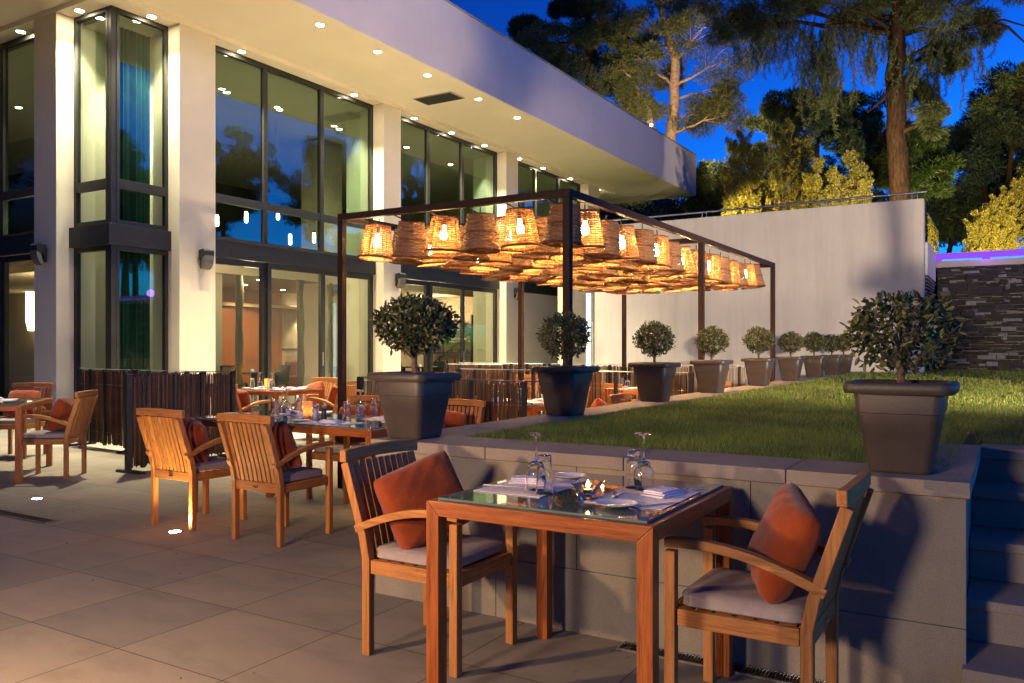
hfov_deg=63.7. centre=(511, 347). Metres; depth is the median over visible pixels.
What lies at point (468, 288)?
sliding door
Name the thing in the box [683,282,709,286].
wicker lantern
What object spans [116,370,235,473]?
reed screen
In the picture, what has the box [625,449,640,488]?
tumbler
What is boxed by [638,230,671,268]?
wicker lantern
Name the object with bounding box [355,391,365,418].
wine glass
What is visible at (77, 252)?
window
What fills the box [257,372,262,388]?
wine glass
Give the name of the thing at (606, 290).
wicker lantern
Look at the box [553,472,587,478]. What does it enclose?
side plate
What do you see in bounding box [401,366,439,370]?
indoor table
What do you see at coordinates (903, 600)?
retaining wall
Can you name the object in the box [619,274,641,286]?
wicker lantern
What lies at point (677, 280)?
wicker lantern
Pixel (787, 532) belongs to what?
pillow
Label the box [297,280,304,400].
wood pole
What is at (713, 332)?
ball tree
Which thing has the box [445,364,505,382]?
reed screen
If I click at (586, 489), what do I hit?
candle bowl
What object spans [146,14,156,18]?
downlight
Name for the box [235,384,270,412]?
dining chair
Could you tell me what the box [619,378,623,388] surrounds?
tumbler
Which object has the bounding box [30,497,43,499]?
ground uplight
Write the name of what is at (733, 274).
wicker lantern
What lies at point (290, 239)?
pendant lamp
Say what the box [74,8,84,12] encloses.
downlight
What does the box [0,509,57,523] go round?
drain grate
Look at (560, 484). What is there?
placemat
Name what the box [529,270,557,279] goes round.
wicker lantern
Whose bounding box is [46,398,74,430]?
pillow
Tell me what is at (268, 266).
sliding door
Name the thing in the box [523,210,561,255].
wicker lantern
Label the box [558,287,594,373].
metal door
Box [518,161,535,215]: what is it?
window
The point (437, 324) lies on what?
ball tree
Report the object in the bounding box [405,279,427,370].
sliding door
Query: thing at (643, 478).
wine glass
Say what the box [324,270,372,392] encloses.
sliding door
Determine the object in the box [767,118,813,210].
shrub
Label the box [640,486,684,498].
napkin
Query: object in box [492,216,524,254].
wicker lantern
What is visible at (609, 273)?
wicker lantern
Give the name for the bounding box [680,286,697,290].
wicker lantern
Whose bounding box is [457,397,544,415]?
dining table
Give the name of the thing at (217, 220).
pendant lamp
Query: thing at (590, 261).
wicker lantern
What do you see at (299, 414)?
placemat
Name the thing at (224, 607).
terrace
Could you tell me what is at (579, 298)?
door panel
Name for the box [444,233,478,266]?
wicker lantern
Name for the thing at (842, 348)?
ball tree
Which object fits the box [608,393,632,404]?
dining chair
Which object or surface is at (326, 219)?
window
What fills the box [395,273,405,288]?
wall speaker
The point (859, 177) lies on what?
shrub
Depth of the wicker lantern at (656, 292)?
13.06 m
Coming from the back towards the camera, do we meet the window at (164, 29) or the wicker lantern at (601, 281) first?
the window at (164, 29)
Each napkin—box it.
[292,410,302,413]
[318,419,342,423]
[509,475,526,483]
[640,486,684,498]
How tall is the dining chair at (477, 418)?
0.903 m
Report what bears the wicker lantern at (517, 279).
hanging from the support cable
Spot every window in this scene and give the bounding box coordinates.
[0,44,1,194]
[0,194,1,236]
[2,32,33,193]
[2,189,33,235]
[74,6,107,188]
[74,183,107,226]
[74,245,107,399]
[116,7,167,192]
[116,183,167,230]
[116,245,167,372]
[215,45,265,204]
[215,195,265,243]
[266,64,321,214]
[266,205,321,251]
[322,86,372,219]
[322,216,372,257]
[401,116,428,229]
[429,127,462,225]
[463,140,496,229]
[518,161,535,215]
[536,168,558,216]
[559,176,579,206]
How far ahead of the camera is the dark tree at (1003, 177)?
43.07 m
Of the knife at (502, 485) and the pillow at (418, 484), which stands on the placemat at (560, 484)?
the knife at (502, 485)
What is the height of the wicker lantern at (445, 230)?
0.408 m
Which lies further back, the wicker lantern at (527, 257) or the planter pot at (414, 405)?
the wicker lantern at (527, 257)
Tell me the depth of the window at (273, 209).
18.08 m
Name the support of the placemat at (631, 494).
on the dining table at (568, 511)
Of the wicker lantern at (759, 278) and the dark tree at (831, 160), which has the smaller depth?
the wicker lantern at (759, 278)
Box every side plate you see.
[291,419,310,421]
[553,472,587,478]
[595,498,637,507]
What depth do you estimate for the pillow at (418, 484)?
3.61 m
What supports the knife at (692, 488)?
on the placemat at (631, 494)
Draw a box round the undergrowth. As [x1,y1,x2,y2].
[600,181,1023,249]
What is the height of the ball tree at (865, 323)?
0.463 m
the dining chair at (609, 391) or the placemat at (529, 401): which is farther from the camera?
the dining chair at (609, 391)
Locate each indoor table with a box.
[242,371,279,402]
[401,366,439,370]
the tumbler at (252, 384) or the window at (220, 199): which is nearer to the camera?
the tumbler at (252, 384)
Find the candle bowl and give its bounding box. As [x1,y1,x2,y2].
[571,479,604,500]
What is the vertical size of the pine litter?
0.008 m
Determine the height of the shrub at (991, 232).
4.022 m
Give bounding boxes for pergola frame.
[337,188,774,487]
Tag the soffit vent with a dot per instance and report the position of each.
(439, 98)
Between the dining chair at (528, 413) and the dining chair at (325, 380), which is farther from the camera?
the dining chair at (325, 380)
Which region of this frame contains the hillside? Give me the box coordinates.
[925,272,936,313]
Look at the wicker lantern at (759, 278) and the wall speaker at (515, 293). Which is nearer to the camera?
the wicker lantern at (759, 278)
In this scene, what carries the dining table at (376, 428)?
on the terrace
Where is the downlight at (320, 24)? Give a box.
[315,23,324,26]
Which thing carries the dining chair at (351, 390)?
on the terrace
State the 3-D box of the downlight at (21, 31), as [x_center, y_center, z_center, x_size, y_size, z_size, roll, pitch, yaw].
[-9.236,-5.943,15.501,0.184,0.008,0.184,0,0,31]
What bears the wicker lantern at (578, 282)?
hanging from the support cable
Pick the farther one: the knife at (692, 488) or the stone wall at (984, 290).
the stone wall at (984, 290)
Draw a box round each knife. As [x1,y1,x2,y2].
[483,484,526,487]
[640,501,685,506]
[681,486,706,489]
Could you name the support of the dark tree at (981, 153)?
on the hillside
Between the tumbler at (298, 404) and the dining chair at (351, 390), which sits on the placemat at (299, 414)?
the tumbler at (298, 404)
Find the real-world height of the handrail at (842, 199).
0.183 m
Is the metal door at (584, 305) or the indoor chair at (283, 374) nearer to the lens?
the indoor chair at (283, 374)
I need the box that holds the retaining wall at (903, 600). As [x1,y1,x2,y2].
[371,371,1023,682]
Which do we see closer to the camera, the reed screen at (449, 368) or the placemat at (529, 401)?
the placemat at (529, 401)
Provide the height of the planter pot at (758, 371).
0.364 m
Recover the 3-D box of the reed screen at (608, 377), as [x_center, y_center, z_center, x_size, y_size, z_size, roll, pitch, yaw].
[1.484,0.815,14.216,1.960,1.069,0.400,0,0,31]
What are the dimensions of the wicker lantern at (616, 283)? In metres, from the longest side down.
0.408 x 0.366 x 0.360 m
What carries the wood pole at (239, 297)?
on the restaurant building
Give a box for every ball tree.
[368,291,462,372]
[534,311,591,366]
[632,320,675,362]
[692,325,729,359]
[741,325,775,357]
[777,331,803,356]
[802,331,826,355]
[823,334,842,354]
[837,333,852,354]
[839,289,967,382]
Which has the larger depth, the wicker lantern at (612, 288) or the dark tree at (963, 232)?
the dark tree at (963, 232)
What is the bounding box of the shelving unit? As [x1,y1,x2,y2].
[433,315,472,370]
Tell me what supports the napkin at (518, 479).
on the placemat at (560, 484)
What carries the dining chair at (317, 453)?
on the terrace
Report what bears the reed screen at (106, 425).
on the terrace
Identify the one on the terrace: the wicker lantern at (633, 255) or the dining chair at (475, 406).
the dining chair at (475, 406)
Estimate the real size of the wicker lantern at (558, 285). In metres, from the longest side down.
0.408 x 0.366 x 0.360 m
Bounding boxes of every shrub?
[718,129,782,215]
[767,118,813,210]
[801,148,873,207]
[960,167,1023,251]
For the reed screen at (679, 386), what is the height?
1.069 m
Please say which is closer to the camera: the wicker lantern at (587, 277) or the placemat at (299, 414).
the placemat at (299, 414)
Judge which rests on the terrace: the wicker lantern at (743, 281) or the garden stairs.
the garden stairs
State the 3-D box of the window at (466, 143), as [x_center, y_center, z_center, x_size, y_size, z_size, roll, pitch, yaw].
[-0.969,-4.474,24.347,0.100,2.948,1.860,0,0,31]
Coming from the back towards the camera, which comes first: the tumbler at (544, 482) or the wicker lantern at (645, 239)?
the wicker lantern at (645, 239)
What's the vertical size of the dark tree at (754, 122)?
8.214 m
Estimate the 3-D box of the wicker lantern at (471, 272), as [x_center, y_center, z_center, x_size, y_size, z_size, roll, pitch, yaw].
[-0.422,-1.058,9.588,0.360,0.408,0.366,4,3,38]
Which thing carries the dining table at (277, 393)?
on the terrace
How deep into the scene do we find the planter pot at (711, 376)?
9.11 m
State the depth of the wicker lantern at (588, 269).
9.24 m
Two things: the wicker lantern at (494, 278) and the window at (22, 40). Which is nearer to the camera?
the wicker lantern at (494, 278)
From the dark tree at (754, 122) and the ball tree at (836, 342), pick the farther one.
the dark tree at (754, 122)
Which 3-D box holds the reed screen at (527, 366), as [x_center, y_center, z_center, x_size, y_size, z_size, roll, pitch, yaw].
[-0.231,0.815,15.246,1.960,1.069,0.400,0,0,31]
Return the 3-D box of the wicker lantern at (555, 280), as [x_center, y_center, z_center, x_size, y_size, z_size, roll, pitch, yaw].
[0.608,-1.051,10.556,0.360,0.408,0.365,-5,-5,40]
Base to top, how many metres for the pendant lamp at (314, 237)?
2.640 m
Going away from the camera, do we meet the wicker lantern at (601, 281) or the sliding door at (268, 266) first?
the wicker lantern at (601, 281)
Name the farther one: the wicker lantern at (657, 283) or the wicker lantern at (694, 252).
the wicker lantern at (657, 283)
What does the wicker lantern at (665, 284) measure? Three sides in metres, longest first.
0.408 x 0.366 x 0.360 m
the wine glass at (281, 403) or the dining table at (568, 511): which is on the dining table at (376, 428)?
the wine glass at (281, 403)
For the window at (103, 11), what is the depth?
14.83 m
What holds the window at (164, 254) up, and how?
in the restaurant building
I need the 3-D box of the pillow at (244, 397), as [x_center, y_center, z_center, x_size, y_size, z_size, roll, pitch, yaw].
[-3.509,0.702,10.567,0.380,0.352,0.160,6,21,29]
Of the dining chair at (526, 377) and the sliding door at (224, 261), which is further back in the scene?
the sliding door at (224, 261)
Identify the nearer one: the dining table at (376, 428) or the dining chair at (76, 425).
the dining table at (376, 428)
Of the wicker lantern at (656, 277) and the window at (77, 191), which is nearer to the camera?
the wicker lantern at (656, 277)
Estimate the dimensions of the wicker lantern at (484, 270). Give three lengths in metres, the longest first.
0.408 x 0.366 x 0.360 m
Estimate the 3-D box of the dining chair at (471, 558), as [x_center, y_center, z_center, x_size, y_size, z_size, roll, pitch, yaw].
[-0.371,0.898,3.735,0.636,0.903,0.528,0,0,31]
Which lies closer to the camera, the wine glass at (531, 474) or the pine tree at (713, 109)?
the wine glass at (531, 474)
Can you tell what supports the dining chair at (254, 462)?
on the terrace
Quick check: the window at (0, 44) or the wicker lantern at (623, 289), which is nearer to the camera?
the wicker lantern at (623, 289)
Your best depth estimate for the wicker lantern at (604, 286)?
11.78 m
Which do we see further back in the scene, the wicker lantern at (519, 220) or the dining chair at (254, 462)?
the wicker lantern at (519, 220)
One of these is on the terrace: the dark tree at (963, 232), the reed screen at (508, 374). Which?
the reed screen at (508, 374)
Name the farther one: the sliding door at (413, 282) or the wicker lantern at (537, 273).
the sliding door at (413, 282)
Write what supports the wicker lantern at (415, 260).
hanging from the support cable
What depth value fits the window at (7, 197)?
16.02 m
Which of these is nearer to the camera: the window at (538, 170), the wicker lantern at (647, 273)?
the wicker lantern at (647, 273)
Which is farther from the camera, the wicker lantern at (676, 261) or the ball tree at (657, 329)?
the wicker lantern at (676, 261)
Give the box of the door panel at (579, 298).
[573,287,594,373]
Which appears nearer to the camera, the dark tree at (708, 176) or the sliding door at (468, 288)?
the sliding door at (468, 288)
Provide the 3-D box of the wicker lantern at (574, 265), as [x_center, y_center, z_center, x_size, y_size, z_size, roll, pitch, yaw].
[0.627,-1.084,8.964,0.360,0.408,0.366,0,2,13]
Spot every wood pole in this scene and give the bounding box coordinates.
[235,275,243,388]
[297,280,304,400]
[327,283,334,392]
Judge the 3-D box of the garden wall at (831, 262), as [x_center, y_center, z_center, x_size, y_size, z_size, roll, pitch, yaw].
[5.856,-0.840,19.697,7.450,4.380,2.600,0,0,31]
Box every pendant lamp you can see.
[215,212,218,226]
[244,209,247,222]
[289,232,291,244]
[313,231,315,242]
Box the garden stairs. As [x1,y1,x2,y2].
[962,458,1023,682]
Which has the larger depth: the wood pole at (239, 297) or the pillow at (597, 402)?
the wood pole at (239, 297)
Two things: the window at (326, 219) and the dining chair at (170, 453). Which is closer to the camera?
the dining chair at (170, 453)
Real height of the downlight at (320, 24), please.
0.008 m
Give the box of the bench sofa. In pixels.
[285,361,296,386]
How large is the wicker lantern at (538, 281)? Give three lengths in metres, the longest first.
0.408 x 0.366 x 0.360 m
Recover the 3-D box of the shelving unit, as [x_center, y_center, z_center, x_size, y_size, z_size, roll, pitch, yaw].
[-2.151,0.100,29.233,1.900,2.500,0.320,0,0,31]
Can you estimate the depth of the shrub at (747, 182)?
25.07 m
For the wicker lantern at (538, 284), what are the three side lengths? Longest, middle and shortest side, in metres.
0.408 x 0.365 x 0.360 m
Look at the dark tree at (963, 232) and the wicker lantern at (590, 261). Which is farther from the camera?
the dark tree at (963, 232)
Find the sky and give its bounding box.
[449,0,1023,350]
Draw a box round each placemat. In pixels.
[279,412,333,415]
[297,421,363,425]
[364,416,383,420]
[473,478,575,497]
[527,400,542,402]
[584,487,700,509]
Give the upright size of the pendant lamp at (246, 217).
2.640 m
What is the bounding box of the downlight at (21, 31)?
[15,30,25,33]
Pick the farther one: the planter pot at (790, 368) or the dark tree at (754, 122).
the dark tree at (754, 122)
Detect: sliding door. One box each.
[0,257,1,415]
[2,254,31,415]
[215,257,264,411]
[265,263,323,410]
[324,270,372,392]
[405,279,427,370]
[428,281,464,370]
[465,286,496,362]
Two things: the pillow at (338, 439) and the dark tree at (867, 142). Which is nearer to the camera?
the pillow at (338, 439)
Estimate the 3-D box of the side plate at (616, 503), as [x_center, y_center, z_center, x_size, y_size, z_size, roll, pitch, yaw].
[0.371,0.555,2.927,0.150,0.012,0.150,0,0,31]
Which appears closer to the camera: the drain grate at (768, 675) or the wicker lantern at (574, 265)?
the drain grate at (768, 675)
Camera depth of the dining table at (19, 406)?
8.24 m
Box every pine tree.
[506,0,642,97]
[596,54,671,218]
[605,0,800,218]
[694,0,1023,200]
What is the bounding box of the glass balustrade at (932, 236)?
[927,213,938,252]
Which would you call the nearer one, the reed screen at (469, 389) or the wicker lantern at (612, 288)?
the reed screen at (469, 389)
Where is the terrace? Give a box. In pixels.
[0,388,777,682]
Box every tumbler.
[250,378,254,388]
[267,379,271,389]
[270,398,278,416]
[294,395,301,410]
[342,401,350,420]
[370,398,377,416]
[536,454,553,494]
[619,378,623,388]
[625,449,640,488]
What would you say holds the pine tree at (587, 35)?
on the hillside
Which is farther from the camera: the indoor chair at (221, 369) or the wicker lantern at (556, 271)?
the indoor chair at (221, 369)
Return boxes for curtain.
[120,27,149,373]
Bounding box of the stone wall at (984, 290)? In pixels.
[934,249,1023,371]
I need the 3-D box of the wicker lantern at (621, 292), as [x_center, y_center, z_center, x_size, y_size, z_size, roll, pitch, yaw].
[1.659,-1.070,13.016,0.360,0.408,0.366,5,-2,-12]
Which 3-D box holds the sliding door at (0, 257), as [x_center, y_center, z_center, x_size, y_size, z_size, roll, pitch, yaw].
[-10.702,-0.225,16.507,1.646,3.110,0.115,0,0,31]
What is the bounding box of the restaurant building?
[0,0,696,420]
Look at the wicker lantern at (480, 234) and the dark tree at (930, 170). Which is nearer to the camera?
the wicker lantern at (480, 234)
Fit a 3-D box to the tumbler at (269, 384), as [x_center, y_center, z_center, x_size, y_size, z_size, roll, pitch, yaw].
[-3.269,0.490,11.122,0.070,0.150,0.070,0,0,31]
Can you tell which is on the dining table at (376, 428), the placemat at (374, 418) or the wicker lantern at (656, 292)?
the placemat at (374, 418)
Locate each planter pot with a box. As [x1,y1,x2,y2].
[367,371,460,439]
[531,365,598,415]
[628,362,680,401]
[689,360,733,392]
[741,358,776,385]
[775,357,806,380]
[800,356,827,376]
[819,355,844,374]
[835,354,854,372]
[843,379,959,474]
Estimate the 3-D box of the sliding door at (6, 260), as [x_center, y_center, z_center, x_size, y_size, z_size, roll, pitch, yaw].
[-9.215,-0.225,15.710,1.716,3.110,0.090,0,0,31]
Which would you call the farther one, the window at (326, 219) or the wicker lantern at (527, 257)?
the window at (326, 219)
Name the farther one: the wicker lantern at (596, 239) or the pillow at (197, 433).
the wicker lantern at (596, 239)
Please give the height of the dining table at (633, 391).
0.784 m
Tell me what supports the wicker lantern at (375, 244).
hanging from the support cable
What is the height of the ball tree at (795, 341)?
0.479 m
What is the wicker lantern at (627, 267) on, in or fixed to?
hanging from the support cable
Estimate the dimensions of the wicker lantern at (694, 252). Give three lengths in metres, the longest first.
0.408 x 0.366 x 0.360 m
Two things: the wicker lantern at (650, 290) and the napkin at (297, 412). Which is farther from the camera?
the wicker lantern at (650, 290)
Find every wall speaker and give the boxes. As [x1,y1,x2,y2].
[30,243,46,264]
[199,248,213,269]
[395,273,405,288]
[514,287,517,299]
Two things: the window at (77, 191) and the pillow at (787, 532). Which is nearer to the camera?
the pillow at (787, 532)
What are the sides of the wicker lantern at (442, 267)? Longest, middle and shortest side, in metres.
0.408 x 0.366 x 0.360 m
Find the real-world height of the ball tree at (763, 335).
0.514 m
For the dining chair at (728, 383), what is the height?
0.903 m
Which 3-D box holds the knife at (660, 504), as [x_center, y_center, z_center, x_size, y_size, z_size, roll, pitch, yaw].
[0.546,0.560,2.963,0.205,0.005,0.014,0,0,-29]
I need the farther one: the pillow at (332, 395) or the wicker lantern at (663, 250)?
the pillow at (332, 395)
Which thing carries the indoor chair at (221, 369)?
on the restaurant building
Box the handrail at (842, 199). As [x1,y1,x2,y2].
[612,191,926,220]
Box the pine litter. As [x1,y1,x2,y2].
[625,642,815,681]
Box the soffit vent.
[413,91,464,104]
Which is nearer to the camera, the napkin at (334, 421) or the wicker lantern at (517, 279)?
the napkin at (334, 421)
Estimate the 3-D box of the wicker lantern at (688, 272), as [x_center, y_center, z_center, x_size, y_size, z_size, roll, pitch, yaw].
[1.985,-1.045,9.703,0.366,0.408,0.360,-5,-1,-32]
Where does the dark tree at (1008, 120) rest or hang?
on the hillside
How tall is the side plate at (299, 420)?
0.012 m
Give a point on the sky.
(496, 14)
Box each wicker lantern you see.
[357,218,393,261]
[389,228,422,264]
[392,214,429,257]
[416,229,445,266]
[420,225,455,260]
[424,210,461,254]
[439,247,470,270]
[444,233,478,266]
[453,223,489,260]
[460,266,490,274]
[461,207,500,254]
[468,255,500,271]
[477,231,512,266]
[481,257,510,280]
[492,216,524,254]
[492,255,523,274]
[500,255,533,269]
[501,202,541,249]
[501,272,528,281]
[511,223,547,259]
[513,260,541,276]
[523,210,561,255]
[524,273,546,283]
[528,260,555,268]
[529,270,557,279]
[533,255,562,265]
[536,279,560,285]
[540,260,562,275]
[541,203,582,247]
[546,276,573,283]
[549,232,585,261]
[550,279,575,286]
[553,250,585,267]
[557,267,586,276]
[573,204,604,248]
[573,234,603,263]
[573,258,602,272]
[573,276,589,284]
[573,285,588,289]
[576,264,604,280]
[578,281,603,285]
[578,283,602,291]
[584,214,621,259]
[586,256,619,267]
[589,263,619,276]
[590,277,616,282]
[591,279,611,287]
[599,286,614,292]
[603,271,632,279]
[604,219,640,261]
[604,277,631,286]
[604,284,627,289]
[606,286,627,293]
[607,237,638,271]
[615,284,632,290]
[616,289,637,294]
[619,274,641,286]
[621,267,648,284]
[623,224,657,264]
[623,265,653,272]
[629,284,653,288]
[637,247,666,275]
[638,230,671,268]
[638,275,660,285]
[638,289,659,293]
[642,286,666,291]
[647,280,670,286]
[649,271,676,280]
[653,241,685,274]
[661,255,687,281]
[663,288,685,292]
[667,242,697,277]
[668,283,692,288]
[670,282,682,285]
[680,246,709,280]
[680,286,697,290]
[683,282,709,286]
[693,249,721,281]
[705,252,731,284]
[705,286,722,288]
[714,286,737,290]
[715,256,740,286]
[723,259,748,288]
[741,261,765,289]
[743,259,757,287]
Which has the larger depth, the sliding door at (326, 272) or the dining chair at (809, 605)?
the sliding door at (326, 272)
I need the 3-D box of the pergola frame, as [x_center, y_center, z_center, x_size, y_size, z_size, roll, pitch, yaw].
[1.165,0.030,10.249,2.502,2.640,6.892,0,0,31]
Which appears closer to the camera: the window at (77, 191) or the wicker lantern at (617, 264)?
the wicker lantern at (617, 264)
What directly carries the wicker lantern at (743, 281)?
hanging from the support cable
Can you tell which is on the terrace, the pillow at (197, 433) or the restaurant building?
the restaurant building
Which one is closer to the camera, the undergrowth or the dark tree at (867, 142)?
the dark tree at (867, 142)
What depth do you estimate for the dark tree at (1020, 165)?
28.75 m
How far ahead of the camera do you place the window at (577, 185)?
29.34 m
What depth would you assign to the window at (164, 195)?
14.85 m
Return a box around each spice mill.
[313,402,318,418]
[321,402,326,419]
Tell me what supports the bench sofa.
on the restaurant building
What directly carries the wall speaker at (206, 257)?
attached to the restaurant building
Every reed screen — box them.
[69,368,135,453]
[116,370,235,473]
[123,369,216,456]
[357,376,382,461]
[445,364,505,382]
[448,379,543,423]
[455,362,546,414]
[456,368,544,420]
[548,363,638,399]
[587,371,693,407]
[675,365,748,393]
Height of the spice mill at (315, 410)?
0.140 m
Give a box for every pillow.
[3,390,40,415]
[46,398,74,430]
[169,415,208,462]
[237,389,251,412]
[264,421,301,469]
[303,381,324,405]
[326,386,336,410]
[335,405,370,443]
[374,450,469,549]
[444,410,465,427]
[591,398,608,406]
[747,483,820,603]
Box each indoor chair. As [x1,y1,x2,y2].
[220,365,247,387]
[222,367,236,373]
[277,365,290,396]
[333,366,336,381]
[433,361,444,371]
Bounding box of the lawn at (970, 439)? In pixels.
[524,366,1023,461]
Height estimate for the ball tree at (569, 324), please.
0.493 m
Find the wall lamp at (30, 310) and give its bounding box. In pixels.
[26,292,33,330]
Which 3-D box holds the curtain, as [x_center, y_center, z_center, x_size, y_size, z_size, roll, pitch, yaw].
[-6.967,-2.250,15.110,0.122,7.100,0.767,0,0,31]
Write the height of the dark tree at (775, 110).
8.636 m
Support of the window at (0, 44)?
in the restaurant building
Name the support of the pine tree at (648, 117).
on the hillside
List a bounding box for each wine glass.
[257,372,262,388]
[272,373,274,388]
[278,387,286,412]
[282,388,291,415]
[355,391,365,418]
[526,433,544,490]
[625,372,630,387]
[633,432,653,490]
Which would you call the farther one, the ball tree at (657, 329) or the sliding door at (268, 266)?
the sliding door at (268, 266)
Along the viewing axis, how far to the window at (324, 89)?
20.06 m
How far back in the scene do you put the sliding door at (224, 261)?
17.20 m
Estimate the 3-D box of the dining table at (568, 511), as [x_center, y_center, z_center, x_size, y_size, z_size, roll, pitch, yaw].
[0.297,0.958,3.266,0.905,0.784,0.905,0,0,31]
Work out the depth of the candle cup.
6.59 m
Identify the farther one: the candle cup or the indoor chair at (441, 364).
the indoor chair at (441, 364)
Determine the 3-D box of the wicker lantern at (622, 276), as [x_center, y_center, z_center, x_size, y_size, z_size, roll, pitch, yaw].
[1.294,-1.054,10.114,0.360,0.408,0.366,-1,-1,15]
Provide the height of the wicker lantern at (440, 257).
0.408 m
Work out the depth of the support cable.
8.16 m
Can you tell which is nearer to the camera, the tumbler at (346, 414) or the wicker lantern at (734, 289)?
the tumbler at (346, 414)
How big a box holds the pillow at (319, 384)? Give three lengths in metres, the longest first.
0.380 x 0.352 x 0.169 m
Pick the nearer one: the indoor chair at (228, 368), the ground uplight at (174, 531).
the ground uplight at (174, 531)
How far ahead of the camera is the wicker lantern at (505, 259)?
8.31 m
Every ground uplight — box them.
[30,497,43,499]
[167,530,182,533]
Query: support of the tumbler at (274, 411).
on the placemat
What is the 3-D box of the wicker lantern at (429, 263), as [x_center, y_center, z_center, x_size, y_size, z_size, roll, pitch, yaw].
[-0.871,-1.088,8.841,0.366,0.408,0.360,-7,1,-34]
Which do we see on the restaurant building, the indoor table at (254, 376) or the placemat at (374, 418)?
the indoor table at (254, 376)
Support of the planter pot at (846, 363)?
on the retaining wall at (903, 600)
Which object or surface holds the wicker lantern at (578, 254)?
hanging from the support cable
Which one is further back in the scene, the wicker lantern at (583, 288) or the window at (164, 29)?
the window at (164, 29)
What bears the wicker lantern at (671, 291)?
hanging from the support cable
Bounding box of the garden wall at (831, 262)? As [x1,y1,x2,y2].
[595,198,935,398]
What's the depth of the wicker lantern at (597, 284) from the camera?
11.11 m
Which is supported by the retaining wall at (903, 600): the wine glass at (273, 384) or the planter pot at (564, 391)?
the planter pot at (564, 391)
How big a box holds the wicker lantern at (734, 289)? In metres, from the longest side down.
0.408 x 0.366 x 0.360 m
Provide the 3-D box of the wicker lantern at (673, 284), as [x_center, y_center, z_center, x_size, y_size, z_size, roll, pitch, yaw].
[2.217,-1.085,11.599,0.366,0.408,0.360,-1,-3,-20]
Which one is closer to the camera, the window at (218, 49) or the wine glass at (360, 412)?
the wine glass at (360, 412)
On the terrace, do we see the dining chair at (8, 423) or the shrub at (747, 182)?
the dining chair at (8, 423)
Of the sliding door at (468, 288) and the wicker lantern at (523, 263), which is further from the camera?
the sliding door at (468, 288)
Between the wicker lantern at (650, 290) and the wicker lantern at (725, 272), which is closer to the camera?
the wicker lantern at (725, 272)
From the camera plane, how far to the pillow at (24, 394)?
10.33 m
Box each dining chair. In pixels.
[0,383,53,458]
[23,390,98,479]
[136,408,246,530]
[217,413,332,546]
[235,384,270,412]
[284,377,336,411]
[306,381,356,442]
[306,395,387,503]
[340,439,516,677]
[446,399,485,424]
[457,395,518,419]
[514,375,538,397]
[527,388,589,415]
[588,383,638,403]
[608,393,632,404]
[664,470,873,682]
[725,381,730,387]
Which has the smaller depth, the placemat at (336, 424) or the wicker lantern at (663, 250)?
the placemat at (336, 424)
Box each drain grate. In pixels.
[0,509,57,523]
[616,641,824,682]
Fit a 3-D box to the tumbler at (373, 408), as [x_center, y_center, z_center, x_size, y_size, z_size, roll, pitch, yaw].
[-1.135,0.490,6.771,0.070,0.150,0.070,0,0,31]
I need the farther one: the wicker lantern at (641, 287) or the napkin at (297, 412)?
the wicker lantern at (641, 287)
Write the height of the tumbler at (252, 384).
0.150 m
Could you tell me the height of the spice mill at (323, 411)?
0.140 m
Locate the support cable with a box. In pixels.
[548,199,744,266]
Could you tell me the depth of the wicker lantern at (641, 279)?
10.36 m
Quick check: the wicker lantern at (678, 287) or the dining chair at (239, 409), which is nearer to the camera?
the dining chair at (239, 409)
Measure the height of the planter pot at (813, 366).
0.364 m
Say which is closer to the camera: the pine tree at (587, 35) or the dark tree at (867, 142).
the dark tree at (867, 142)
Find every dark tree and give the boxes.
[682,158,759,217]
[724,113,814,210]
[724,147,846,206]
[758,86,885,183]
[819,116,888,191]
[886,117,966,200]
[925,192,982,252]
[937,90,1023,205]
[945,122,1023,185]
[954,175,1023,239]
[956,58,1023,162]
[975,61,1023,244]
[1011,161,1023,189]
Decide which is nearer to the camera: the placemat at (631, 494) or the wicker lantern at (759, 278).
the placemat at (631, 494)
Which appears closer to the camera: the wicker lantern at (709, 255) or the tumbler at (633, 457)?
the tumbler at (633, 457)
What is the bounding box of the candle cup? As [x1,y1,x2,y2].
[302,401,312,418]
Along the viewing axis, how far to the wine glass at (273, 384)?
11.21 m
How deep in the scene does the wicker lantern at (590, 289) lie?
12.25 m
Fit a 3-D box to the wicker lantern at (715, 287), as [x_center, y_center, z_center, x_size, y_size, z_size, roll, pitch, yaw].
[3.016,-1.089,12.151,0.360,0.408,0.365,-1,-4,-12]
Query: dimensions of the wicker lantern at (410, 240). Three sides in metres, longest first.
0.408 x 0.366 x 0.360 m
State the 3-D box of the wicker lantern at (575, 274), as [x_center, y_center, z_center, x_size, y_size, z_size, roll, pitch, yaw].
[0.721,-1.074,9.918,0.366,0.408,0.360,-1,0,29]
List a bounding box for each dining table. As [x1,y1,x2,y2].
[0,397,52,482]
[188,410,444,513]
[239,387,324,441]
[426,470,732,682]
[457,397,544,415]
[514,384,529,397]
[622,386,637,394]

